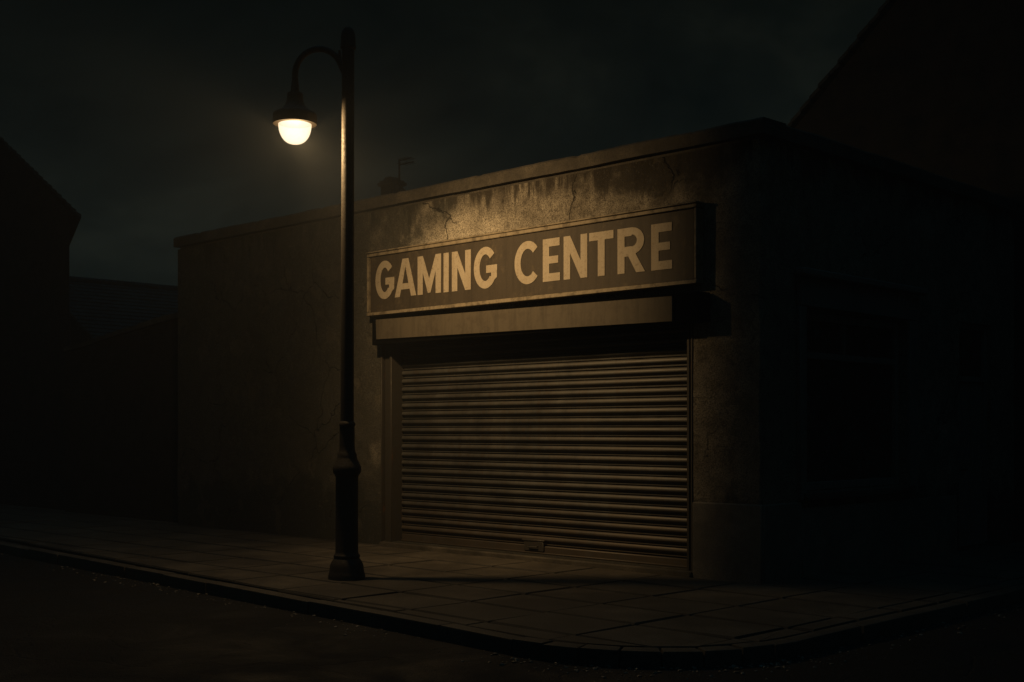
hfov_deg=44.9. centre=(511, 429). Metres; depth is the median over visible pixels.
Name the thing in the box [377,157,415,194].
house
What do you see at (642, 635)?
pavement
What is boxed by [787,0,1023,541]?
house
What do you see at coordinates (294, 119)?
street lamp
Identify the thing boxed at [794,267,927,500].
window
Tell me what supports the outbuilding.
on the road
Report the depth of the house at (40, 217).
24.05 m
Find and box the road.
[0,553,1023,681]
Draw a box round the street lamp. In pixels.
[273,27,364,580]
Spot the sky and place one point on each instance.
(151, 119)
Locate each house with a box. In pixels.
[0,137,80,509]
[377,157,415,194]
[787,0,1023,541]
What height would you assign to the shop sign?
0.836 m
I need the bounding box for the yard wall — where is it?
[63,313,177,522]
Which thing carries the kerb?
on the road
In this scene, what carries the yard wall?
on the road
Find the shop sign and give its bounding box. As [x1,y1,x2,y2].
[366,201,704,316]
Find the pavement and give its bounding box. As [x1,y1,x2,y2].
[0,504,1023,645]
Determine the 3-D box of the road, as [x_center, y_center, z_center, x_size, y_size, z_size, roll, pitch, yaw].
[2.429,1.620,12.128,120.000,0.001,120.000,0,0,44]
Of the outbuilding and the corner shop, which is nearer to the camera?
the corner shop
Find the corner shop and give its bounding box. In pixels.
[173,117,1020,584]
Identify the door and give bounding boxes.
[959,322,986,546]
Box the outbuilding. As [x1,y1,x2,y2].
[69,276,177,345]
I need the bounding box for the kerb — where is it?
[0,542,1023,667]
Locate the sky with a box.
[0,0,885,285]

